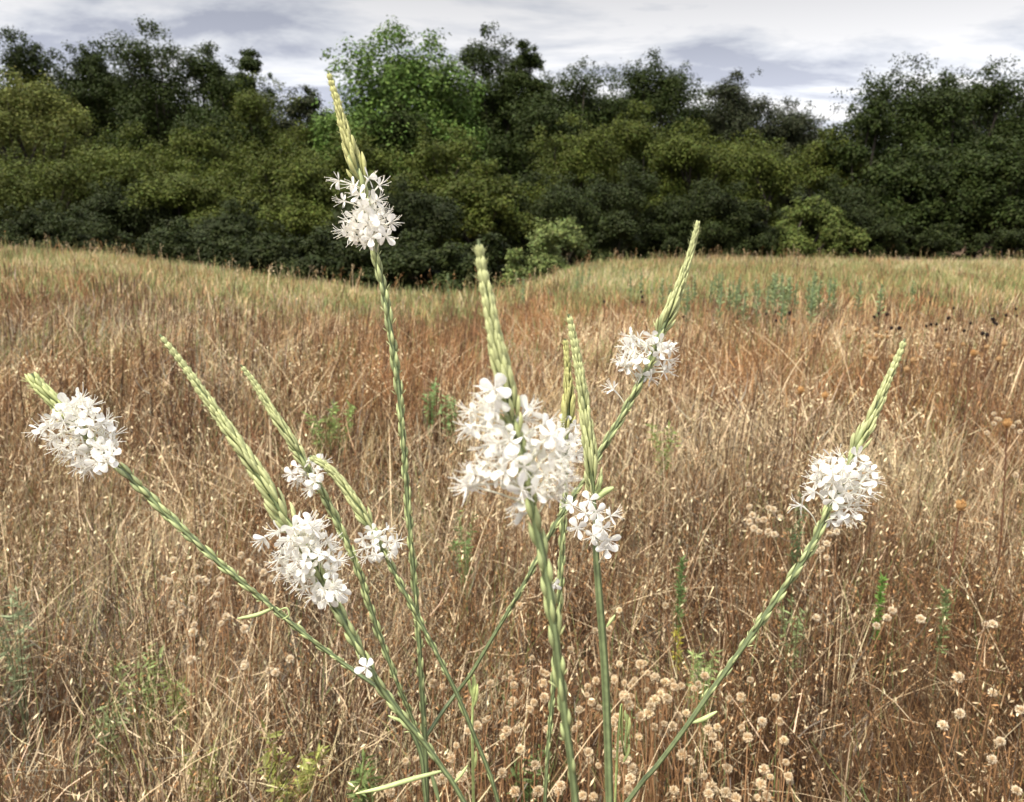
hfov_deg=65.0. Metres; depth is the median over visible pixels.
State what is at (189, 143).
mesquite tree
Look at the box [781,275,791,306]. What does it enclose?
blue green weed
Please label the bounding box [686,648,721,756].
green weed
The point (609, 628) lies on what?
fluffy seed head
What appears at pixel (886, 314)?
dried flower head
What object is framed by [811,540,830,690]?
fluffy seed head
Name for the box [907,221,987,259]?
shrub
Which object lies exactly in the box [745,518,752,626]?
fluffy seed head
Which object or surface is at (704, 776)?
fluffy seed head
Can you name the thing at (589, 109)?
oak tree
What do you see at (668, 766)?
fluffy seed head
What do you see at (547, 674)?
fluffy seed head
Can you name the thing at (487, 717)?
fluffy seed head
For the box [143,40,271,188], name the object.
oak tree
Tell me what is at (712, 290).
blue green weed
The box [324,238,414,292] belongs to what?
shrub
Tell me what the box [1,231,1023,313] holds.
edge weeds
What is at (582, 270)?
blue green weed
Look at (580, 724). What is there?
fluffy seed head
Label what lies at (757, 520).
fluffy seed head
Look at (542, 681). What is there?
fluffy seed head
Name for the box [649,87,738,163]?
oak tree
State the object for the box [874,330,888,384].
dried flower head
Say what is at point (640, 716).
fluffy seed head
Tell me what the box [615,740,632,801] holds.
fluffy seed head
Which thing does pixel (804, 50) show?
sky
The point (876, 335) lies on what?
dried flower head
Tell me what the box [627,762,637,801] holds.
fluffy seed head
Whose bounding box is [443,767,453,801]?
fluffy seed head
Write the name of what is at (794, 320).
dried flower head
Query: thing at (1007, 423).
dried coneflower
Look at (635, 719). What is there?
fluffy seed head
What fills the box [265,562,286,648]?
fluffy seed head
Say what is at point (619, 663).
fluffy seed head
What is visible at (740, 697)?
fluffy seed head
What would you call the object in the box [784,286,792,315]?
blue green weed
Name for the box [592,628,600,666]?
fluffy seed head
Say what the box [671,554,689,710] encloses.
green weed
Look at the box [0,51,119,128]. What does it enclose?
oak tree
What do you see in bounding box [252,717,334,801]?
green weed
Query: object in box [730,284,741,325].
blue green weed
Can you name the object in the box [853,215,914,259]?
shrub
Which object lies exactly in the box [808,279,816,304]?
blue green weed
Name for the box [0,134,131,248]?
mesquite tree
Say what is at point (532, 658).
fluffy seed head
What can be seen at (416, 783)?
fluffy seed head
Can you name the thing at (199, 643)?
fluffy seed head
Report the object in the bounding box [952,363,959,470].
dried flower head
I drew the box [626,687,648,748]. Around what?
fluffy seed head
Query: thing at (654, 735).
fluffy seed head
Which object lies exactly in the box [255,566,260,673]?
fluffy seed head
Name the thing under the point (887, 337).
dried flower head
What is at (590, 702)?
fluffy seed head
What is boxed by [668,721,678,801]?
fluffy seed head
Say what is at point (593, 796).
fluffy seed head
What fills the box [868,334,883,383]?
dried flower head
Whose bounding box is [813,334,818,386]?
dried flower head
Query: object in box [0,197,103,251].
shrub
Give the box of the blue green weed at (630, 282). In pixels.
[626,276,633,301]
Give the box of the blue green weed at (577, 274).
[575,267,579,290]
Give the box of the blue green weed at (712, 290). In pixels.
[708,280,713,309]
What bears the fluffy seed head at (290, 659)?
on the ground at (114, 777)
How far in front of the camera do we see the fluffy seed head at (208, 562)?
2.17 m
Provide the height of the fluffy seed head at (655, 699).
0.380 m
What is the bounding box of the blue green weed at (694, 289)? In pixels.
[690,277,698,306]
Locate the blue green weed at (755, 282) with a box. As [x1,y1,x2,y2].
[751,279,757,304]
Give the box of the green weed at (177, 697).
[154,659,195,760]
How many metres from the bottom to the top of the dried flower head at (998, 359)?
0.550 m
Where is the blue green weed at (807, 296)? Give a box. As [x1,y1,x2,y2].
[802,281,810,307]
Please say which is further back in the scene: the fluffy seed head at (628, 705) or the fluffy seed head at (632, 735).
the fluffy seed head at (632, 735)
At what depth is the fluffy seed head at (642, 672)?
1.65 m
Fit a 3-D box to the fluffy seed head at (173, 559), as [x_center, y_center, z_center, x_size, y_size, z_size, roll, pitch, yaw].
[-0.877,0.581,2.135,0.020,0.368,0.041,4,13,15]
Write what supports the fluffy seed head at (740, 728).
on the ground at (114, 777)
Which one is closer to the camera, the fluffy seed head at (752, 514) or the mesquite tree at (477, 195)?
the fluffy seed head at (752, 514)
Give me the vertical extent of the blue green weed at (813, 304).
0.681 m
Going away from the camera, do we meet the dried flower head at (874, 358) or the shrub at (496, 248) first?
the dried flower head at (874, 358)
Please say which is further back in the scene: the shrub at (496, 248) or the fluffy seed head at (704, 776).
the shrub at (496, 248)
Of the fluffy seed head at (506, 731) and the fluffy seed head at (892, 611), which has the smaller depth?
the fluffy seed head at (506, 731)
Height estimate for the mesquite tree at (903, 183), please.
5.417 m
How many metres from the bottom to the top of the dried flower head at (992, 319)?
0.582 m
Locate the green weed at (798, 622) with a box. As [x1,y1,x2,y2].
[776,598,806,714]
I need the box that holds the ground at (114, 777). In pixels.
[0,233,1023,801]
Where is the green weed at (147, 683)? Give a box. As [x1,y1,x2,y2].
[112,642,163,765]
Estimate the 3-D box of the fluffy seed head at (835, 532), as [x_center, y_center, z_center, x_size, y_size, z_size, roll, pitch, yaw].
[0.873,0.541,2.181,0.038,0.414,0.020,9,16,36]
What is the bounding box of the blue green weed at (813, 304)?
[805,286,818,334]
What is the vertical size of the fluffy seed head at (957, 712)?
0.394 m
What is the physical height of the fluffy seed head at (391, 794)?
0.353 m
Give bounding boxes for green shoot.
[467,673,478,801]
[614,703,630,801]
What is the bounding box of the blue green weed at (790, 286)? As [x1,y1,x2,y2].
[783,276,793,310]
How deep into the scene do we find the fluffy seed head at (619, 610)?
1.80 m
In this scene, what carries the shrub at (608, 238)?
on the ground at (114, 777)
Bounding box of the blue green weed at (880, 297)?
[872,283,886,328]
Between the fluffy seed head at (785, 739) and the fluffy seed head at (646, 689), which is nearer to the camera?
the fluffy seed head at (785, 739)
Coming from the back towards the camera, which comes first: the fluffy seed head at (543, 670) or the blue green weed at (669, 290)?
the blue green weed at (669, 290)
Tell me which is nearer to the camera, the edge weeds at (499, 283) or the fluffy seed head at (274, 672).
the fluffy seed head at (274, 672)
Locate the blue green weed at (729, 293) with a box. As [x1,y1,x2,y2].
[724,280,732,316]
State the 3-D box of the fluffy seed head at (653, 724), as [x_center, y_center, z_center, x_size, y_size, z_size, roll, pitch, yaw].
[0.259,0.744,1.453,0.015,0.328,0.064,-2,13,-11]
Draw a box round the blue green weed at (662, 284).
[657,278,665,308]
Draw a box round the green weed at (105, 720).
[88,695,129,800]
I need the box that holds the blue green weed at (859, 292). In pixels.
[853,279,864,317]
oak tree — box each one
[0,24,94,166]
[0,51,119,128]
[30,37,145,167]
[46,50,171,147]
[89,14,235,196]
[110,76,207,155]
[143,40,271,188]
[144,102,290,194]
[186,68,303,136]
[231,47,281,142]
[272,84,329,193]
[341,91,384,118]
[356,98,457,187]
[412,59,480,140]
[441,20,553,231]
[469,76,517,172]
[470,88,605,207]
[495,38,559,265]
[527,53,666,185]
[536,69,597,141]
[578,47,718,212]
[584,62,685,146]
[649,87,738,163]
[688,66,785,190]
[749,106,819,258]
[759,95,836,224]
[811,95,918,229]
[823,51,983,259]
[878,65,1021,255]
[887,69,995,259]
[939,55,1023,260]
[973,70,1023,131]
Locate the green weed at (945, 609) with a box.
[929,582,952,723]
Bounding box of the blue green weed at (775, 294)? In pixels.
[771,285,778,317]
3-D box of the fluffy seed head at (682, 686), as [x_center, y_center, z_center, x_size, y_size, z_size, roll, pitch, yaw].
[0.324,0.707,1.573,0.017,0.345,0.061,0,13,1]
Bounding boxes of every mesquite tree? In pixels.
[0,64,97,218]
[0,69,38,169]
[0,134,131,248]
[46,119,177,258]
[51,176,185,263]
[121,153,275,259]
[150,119,253,211]
[188,197,286,258]
[212,134,369,245]
[221,69,316,235]
[277,106,333,145]
[292,124,417,240]
[322,175,466,279]
[384,121,492,275]
[412,154,545,265]
[479,170,607,278]
[509,111,631,267]
[561,158,664,266]
[571,98,705,255]
[633,115,771,258]
[647,177,755,257]
[688,125,801,225]
[699,136,812,258]
[769,124,869,225]
[782,170,885,250]
[843,137,1013,260]
[910,133,1023,253]
[988,86,1023,255]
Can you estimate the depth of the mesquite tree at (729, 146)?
39.62 m
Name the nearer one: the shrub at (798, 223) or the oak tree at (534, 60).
the shrub at (798, 223)
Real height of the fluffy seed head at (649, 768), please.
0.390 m
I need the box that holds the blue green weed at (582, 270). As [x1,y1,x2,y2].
[578,262,584,284]
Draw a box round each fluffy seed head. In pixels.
[156,575,175,679]
[165,577,172,673]
[168,600,185,683]
[169,556,192,669]
[177,609,197,757]
[186,627,208,754]
[186,655,195,801]
[188,595,206,712]
[190,622,207,776]
[194,564,199,664]
[194,575,230,713]
[198,641,232,761]
[202,560,227,660]
[202,578,223,716]
[212,601,229,701]
[214,576,224,710]
[215,591,220,720]
[218,621,228,715]
[222,613,257,734]
[225,566,237,698]
[237,551,260,667]
[240,624,263,744]
[240,663,263,797]
[241,660,277,781]
[245,558,261,674]
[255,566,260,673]
[260,568,273,678]
[261,582,281,685]
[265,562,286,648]
[265,667,300,794]
[266,668,279,773]
[268,575,296,693]
[286,654,301,792]
[384,788,390,801]
[386,788,394,801]
[397,670,402,792]
[402,757,408,801]
[411,775,423,801]
[412,755,418,801]
[413,678,436,796]
[429,777,438,801]
[431,648,433,715]
[435,659,446,796]
[437,774,447,801]
[440,683,448,794]
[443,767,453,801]
[448,754,464,797]
[450,742,459,801]
[456,771,465,801]
[462,727,470,793]
[465,681,470,742]
[474,721,481,800]
[479,754,488,801]
[480,715,490,801]
[480,717,486,798]
[487,679,494,780]
[497,767,506,795]
[499,733,515,801]
[501,670,512,770]
[502,675,509,790]
[502,725,510,801]
[505,705,510,801]
[508,675,530,783]
[508,696,516,770]
[508,722,523,801]
[509,786,519,801]
[510,681,518,788]
[511,602,522,749]
[512,678,527,757]
[513,725,520,801]
[516,705,533,775]
[516,744,525,801]
[520,681,529,781]
[527,669,544,778]
[528,655,534,770]
[530,698,537,800]
[531,760,540,801]
[533,678,546,784]
[533,785,543,801]
[539,692,548,799]
[541,725,552,801]
[544,670,552,789]
[553,787,561,801]
[555,780,565,801]
[566,721,581,801]
[567,646,584,746]
[568,660,586,798]
[570,705,582,801]
[571,725,583,801]
[578,692,589,776]
[578,790,586,801]
[580,676,599,800]
[584,683,590,790]
[584,747,593,801]
[586,698,595,801]
[589,792,597,801]
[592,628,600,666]
[595,762,604,796]
[596,704,603,794]
[598,607,621,731]
[599,674,617,773]
[604,661,621,801]
[606,625,612,664]
[611,676,617,790]
[611,717,616,764]
[611,719,616,741]
[612,663,622,745]
[612,713,618,801]
[612,726,617,761]
[612,750,615,788]
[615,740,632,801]
[617,690,629,785]
[617,775,620,801]
[619,680,626,740]
[619,754,629,801]
[621,679,637,787]
[622,756,630,801]
[622,784,631,795]
[624,682,634,738]
[624,700,638,800]
[625,772,635,801]
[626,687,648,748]
[626,700,635,797]
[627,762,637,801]
[629,693,644,781]
[632,676,637,762]
[634,711,645,787]
[636,660,661,799]
[636,732,641,801]
[637,734,650,801]
[640,660,650,794]
[640,671,646,735]
[643,670,661,798]
[643,708,654,801]
[645,723,658,801]
[646,702,655,801]
[647,700,651,798]
[648,688,664,801]
[648,766,656,801]
[649,694,660,800]
[650,672,662,801]
[650,722,656,788]
[652,674,667,793]
[652,690,663,795]
[653,693,671,796]
[658,678,669,800]
[659,727,675,800]
[661,720,681,801]
[662,602,683,740]
[662,693,672,800]
[663,722,668,801]
[668,678,675,788]
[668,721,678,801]
[669,785,678,801]
[670,683,689,796]
[672,711,682,795]
[676,749,686,801]
[678,682,684,796]
[680,709,689,801]
[683,681,701,796]
[684,777,690,801]
[688,758,694,801]
[691,685,703,801]
[698,672,709,773]
[698,741,721,801]
[701,772,707,801]
[703,724,713,801]
[703,732,716,801]
[703,788,713,801]
[706,781,716,801]
[713,723,728,800]
[717,724,744,801]
[720,695,732,801]
[720,787,730,801]
[722,763,732,801]
[727,692,745,801]
[730,792,740,801]
[736,482,751,569]
[738,525,757,644]
[739,677,753,786]
[740,511,755,617]
[743,504,752,598]
[743,732,752,801]
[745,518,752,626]
[749,531,778,656]
[749,717,766,798]
[750,529,762,615]
[754,518,762,606]
[754,793,760,801]
[755,778,766,801]
[759,505,771,609]
[759,764,769,801]
[760,517,772,632]
[760,528,771,672]
[761,791,771,801]
[765,773,773,801]
[769,506,776,628]
[771,693,779,799]
[775,514,782,592]
[776,717,783,793]
[779,735,788,801]
[781,759,789,801]
[783,485,788,571]
[784,771,793,801]
[786,780,793,801]
[803,549,818,646]
[804,542,818,673]
[804,614,820,693]
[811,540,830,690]
[814,531,832,658]
[815,554,829,635]
[818,546,824,649]
[833,528,840,659]
[856,614,891,734]
[860,606,896,715]
[868,622,880,722]
[902,614,925,729]
[937,720,948,800]
[938,708,965,799]
[949,671,963,799]
[960,619,997,724]
[978,621,989,762]
[980,688,997,801]
[981,430,989,500]
[986,754,996,801]
[987,417,1001,482]
[990,421,995,476]
[991,736,1005,801]
[1000,472,1018,573]
[1006,420,1020,480]
[1011,785,1022,801]
[1014,705,1023,730]
[1017,429,1021,482]
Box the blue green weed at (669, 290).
[665,284,671,303]
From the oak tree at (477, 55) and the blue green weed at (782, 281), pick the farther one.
the oak tree at (477, 55)
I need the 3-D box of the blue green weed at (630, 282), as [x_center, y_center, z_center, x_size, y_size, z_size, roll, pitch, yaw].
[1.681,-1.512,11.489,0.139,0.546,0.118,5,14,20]
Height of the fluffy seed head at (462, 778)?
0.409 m
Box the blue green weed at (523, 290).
[520,277,525,303]
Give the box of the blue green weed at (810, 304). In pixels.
[807,287,815,317]
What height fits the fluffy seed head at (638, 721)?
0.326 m
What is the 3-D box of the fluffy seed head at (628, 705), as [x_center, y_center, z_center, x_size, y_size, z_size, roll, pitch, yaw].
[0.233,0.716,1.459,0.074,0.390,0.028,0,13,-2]
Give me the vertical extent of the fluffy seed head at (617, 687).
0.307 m
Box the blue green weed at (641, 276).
[638,272,644,296]
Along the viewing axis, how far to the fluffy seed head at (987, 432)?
3.18 m
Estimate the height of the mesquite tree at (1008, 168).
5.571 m
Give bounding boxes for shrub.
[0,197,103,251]
[8,217,125,257]
[117,215,196,265]
[177,222,275,274]
[223,231,307,278]
[266,224,362,284]
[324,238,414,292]
[351,227,464,294]
[424,242,495,294]
[459,230,522,292]
[499,247,530,287]
[525,215,589,280]
[586,209,642,262]
[626,223,689,260]
[707,198,785,257]
[769,194,850,259]
[820,220,871,261]
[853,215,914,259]
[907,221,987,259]
[963,226,1023,261]
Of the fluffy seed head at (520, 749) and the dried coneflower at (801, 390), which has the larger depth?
the dried coneflower at (801, 390)
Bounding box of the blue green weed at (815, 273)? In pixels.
[807,271,817,303]
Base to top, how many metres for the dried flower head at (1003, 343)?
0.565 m
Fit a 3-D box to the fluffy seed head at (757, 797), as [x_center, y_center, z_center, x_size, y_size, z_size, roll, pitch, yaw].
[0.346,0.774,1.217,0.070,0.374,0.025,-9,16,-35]
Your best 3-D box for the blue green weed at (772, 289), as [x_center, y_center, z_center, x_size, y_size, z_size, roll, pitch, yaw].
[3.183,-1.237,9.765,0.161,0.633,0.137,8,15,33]
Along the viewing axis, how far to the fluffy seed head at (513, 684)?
1.48 m
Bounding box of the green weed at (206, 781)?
[176,737,223,801]
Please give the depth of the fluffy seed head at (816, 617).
1.86 m
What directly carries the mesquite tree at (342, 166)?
on the ground at (114, 777)
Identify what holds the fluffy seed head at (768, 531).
on the ground at (114, 777)
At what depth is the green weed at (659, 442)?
3.34 m
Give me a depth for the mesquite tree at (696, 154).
32.31 m
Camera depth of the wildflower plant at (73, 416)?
0.60 m
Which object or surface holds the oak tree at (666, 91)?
on the ground at (114, 777)
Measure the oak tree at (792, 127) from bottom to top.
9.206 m
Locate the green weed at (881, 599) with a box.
[868,572,887,706]
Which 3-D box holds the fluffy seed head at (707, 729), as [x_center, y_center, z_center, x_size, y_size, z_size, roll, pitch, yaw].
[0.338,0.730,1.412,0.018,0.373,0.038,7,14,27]
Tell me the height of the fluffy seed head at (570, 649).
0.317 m
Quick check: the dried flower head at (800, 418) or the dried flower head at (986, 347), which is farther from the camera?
the dried flower head at (986, 347)
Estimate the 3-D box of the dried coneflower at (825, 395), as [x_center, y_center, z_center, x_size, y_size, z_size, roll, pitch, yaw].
[1.041,0.278,2.867,0.120,0.640,0.041,0,13,0]
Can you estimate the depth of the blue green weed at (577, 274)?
13.29 m
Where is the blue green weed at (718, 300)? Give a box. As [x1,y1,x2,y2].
[713,284,724,329]
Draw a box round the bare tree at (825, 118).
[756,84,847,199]
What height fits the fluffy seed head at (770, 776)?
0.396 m
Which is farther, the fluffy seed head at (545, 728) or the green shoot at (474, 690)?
the fluffy seed head at (545, 728)
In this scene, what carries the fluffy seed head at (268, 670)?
on the ground at (114, 777)
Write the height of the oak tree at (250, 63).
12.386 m
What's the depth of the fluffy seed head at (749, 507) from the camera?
2.42 m
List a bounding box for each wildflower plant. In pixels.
[21,70,700,801]
[159,334,467,801]
[308,453,499,801]
[447,239,583,801]
[542,338,583,801]
[558,314,624,801]
[624,338,905,801]
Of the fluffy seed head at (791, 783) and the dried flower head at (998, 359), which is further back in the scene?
the dried flower head at (998, 359)
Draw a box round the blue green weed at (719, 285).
[714,273,722,306]
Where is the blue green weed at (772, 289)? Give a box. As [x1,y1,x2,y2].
[767,273,780,307]
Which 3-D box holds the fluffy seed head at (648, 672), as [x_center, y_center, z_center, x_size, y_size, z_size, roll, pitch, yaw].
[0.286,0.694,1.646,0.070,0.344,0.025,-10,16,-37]
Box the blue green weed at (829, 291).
[823,278,833,317]
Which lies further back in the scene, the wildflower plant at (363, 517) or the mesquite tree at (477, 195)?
the mesquite tree at (477, 195)
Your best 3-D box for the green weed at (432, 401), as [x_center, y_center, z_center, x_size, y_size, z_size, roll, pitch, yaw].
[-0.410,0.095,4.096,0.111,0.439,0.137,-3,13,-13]
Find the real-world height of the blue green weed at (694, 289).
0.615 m
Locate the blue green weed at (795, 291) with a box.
[791,284,799,314]
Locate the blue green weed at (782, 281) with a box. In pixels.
[777,273,784,303]
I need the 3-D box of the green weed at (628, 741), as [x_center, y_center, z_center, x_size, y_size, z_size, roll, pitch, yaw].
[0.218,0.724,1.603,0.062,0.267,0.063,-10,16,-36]
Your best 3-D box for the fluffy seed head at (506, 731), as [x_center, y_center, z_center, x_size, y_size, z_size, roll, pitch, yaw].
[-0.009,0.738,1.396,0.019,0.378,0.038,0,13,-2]
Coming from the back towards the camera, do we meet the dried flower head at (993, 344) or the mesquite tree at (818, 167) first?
the mesquite tree at (818, 167)
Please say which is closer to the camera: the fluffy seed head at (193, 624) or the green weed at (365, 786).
the green weed at (365, 786)
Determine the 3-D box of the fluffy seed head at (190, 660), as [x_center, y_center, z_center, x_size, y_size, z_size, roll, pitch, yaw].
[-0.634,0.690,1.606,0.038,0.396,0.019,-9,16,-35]
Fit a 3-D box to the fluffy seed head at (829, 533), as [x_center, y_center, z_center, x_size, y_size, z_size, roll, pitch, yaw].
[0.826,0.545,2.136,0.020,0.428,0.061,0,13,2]
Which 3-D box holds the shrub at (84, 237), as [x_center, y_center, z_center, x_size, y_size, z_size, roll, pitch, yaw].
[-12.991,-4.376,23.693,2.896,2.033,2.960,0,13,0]
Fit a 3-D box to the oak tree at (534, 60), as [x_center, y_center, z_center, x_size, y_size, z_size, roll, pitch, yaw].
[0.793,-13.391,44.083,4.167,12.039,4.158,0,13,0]
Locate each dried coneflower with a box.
[775,386,804,537]
[786,391,827,537]
[917,499,966,708]
[959,349,975,443]
[990,418,1011,615]
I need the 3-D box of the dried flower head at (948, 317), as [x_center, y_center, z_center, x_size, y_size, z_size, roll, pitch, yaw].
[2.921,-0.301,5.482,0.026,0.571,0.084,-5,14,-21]
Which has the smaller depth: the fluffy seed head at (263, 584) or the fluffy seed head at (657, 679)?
the fluffy seed head at (657, 679)
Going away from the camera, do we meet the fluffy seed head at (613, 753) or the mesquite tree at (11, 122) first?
the fluffy seed head at (613, 753)
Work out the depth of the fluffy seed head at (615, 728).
1.38 m
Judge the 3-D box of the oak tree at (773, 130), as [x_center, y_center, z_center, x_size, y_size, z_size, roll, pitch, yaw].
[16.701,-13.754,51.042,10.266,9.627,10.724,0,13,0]
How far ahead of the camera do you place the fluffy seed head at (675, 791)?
1.24 m
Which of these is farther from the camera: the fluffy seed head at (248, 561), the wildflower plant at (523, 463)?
the fluffy seed head at (248, 561)
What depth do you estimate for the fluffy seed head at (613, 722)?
1.35 m
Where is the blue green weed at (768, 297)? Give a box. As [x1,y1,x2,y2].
[762,286,771,324]
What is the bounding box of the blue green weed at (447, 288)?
[445,273,451,304]
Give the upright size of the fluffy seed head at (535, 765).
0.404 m
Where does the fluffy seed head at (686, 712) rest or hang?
on the ground at (114, 777)
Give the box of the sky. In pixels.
[0,0,1023,153]
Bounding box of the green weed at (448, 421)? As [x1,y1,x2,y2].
[438,394,460,464]
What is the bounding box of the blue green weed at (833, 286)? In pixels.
[827,278,838,316]
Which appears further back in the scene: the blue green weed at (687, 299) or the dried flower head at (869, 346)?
the blue green weed at (687, 299)
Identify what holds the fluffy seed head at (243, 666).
on the ground at (114, 777)
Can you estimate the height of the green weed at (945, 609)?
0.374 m
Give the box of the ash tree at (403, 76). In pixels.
[300,15,493,188]
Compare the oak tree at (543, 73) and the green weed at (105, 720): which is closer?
the green weed at (105, 720)
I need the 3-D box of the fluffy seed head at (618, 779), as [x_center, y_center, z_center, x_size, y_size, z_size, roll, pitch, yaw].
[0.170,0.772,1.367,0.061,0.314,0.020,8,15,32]
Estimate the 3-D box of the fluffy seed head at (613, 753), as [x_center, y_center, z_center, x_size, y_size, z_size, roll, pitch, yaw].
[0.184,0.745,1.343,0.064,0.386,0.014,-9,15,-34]
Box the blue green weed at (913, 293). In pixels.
[908,281,915,311]
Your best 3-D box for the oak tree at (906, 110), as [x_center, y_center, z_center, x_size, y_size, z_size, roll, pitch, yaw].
[18.478,-11.234,38.638,8.629,10.168,6.776,0,13,0]
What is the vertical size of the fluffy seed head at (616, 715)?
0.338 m
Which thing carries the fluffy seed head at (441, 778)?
on the ground at (114, 777)
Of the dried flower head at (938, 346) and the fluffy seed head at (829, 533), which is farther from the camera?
the dried flower head at (938, 346)
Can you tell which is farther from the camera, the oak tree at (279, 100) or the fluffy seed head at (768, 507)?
the oak tree at (279, 100)
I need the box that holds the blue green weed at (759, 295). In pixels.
[752,283,761,325]
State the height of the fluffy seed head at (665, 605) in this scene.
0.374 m
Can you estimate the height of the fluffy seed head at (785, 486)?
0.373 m
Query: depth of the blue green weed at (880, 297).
8.19 m
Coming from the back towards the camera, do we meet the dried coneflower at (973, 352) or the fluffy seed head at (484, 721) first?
the dried coneflower at (973, 352)
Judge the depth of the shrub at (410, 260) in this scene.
17.69 m
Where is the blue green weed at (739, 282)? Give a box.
[733,274,743,309]
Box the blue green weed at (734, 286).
[731,281,735,304]
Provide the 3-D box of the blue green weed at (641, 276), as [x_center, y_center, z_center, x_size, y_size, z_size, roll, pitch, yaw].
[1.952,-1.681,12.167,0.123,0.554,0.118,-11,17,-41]
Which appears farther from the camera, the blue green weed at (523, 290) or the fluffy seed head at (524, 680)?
the blue green weed at (523, 290)
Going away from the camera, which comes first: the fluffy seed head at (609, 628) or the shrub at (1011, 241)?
the fluffy seed head at (609, 628)
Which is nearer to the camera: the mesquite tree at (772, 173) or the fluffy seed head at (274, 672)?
the fluffy seed head at (274, 672)
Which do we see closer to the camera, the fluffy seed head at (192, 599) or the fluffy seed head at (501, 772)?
the fluffy seed head at (501, 772)
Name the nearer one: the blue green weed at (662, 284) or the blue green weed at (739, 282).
the blue green weed at (739, 282)
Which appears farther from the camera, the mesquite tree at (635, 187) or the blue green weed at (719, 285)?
the mesquite tree at (635, 187)
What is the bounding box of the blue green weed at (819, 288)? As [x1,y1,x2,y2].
[814,280,823,323]
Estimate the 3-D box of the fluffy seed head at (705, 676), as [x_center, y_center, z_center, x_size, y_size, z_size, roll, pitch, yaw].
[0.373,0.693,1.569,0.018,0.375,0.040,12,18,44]
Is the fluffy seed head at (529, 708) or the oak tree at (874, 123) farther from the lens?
the oak tree at (874, 123)
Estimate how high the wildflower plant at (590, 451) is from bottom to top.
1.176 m
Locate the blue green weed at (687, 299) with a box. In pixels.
[682,285,691,327]
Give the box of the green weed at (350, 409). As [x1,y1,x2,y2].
[330,400,355,477]
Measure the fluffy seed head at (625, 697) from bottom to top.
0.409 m
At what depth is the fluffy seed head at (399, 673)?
1.62 m
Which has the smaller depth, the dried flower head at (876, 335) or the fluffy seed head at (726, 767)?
the fluffy seed head at (726, 767)
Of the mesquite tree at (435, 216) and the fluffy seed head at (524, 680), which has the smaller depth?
the fluffy seed head at (524, 680)
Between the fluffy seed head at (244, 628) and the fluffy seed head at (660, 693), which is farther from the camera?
the fluffy seed head at (244, 628)
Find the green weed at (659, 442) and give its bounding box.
[646,422,680,487]
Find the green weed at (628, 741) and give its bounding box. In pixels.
[611,704,634,800]
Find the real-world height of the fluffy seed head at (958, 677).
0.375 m
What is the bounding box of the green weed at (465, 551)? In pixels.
[448,508,478,616]
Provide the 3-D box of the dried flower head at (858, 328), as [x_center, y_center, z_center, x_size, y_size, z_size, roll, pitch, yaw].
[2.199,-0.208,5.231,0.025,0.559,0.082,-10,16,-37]
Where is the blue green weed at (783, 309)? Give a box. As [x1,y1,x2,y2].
[776,286,789,334]
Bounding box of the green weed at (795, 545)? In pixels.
[785,492,807,618]
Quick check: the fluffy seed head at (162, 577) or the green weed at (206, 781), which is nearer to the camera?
the green weed at (206, 781)
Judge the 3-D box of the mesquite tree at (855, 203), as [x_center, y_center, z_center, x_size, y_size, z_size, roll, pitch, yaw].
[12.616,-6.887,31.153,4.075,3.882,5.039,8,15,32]
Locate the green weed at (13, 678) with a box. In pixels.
[0,585,35,755]
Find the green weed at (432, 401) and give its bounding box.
[420,377,441,433]
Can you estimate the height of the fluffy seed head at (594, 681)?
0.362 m
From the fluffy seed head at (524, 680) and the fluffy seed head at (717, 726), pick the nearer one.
the fluffy seed head at (717, 726)
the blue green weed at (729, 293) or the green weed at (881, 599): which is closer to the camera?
the green weed at (881, 599)
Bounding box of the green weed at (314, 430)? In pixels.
[301,400,340,479]
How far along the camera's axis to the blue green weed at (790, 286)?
9.30 m
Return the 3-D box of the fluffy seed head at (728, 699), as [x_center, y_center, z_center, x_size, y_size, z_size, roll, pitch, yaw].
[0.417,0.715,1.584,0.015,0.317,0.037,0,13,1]
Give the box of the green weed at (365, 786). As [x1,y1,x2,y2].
[345,747,383,801]
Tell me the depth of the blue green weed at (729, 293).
8.76 m
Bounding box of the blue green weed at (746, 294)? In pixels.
[739,286,749,324]
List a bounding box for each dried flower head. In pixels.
[732,320,738,406]
[783,311,790,363]
[790,318,795,369]
[797,392,800,461]
[801,348,810,445]
[804,323,821,386]
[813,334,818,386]
[840,333,850,406]
[842,329,857,394]
[842,341,844,408]
[844,323,846,380]
[848,327,859,378]
[858,344,871,381]
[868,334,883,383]
[870,333,878,380]
[872,356,880,455]
[873,326,880,369]
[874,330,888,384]
[881,313,888,353]
[884,335,889,376]
[891,365,909,473]
[893,325,901,407]
[900,324,902,408]
[902,357,915,437]
[918,356,923,436]
[922,328,947,406]
[935,343,941,402]
[937,316,949,372]
[937,356,950,428]
[943,348,950,393]
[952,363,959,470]
[957,329,965,362]
[960,342,965,402]
[972,350,979,451]
[978,344,989,398]
[980,331,984,401]
[981,317,994,385]
[982,321,995,401]
[984,333,988,388]
[985,322,998,375]
[986,356,1001,422]
[1001,340,1006,409]
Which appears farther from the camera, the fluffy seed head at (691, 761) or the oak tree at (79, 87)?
the oak tree at (79, 87)
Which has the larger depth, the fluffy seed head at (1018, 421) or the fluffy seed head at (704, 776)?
the fluffy seed head at (1018, 421)
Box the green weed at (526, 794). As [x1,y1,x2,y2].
[507,744,551,801]

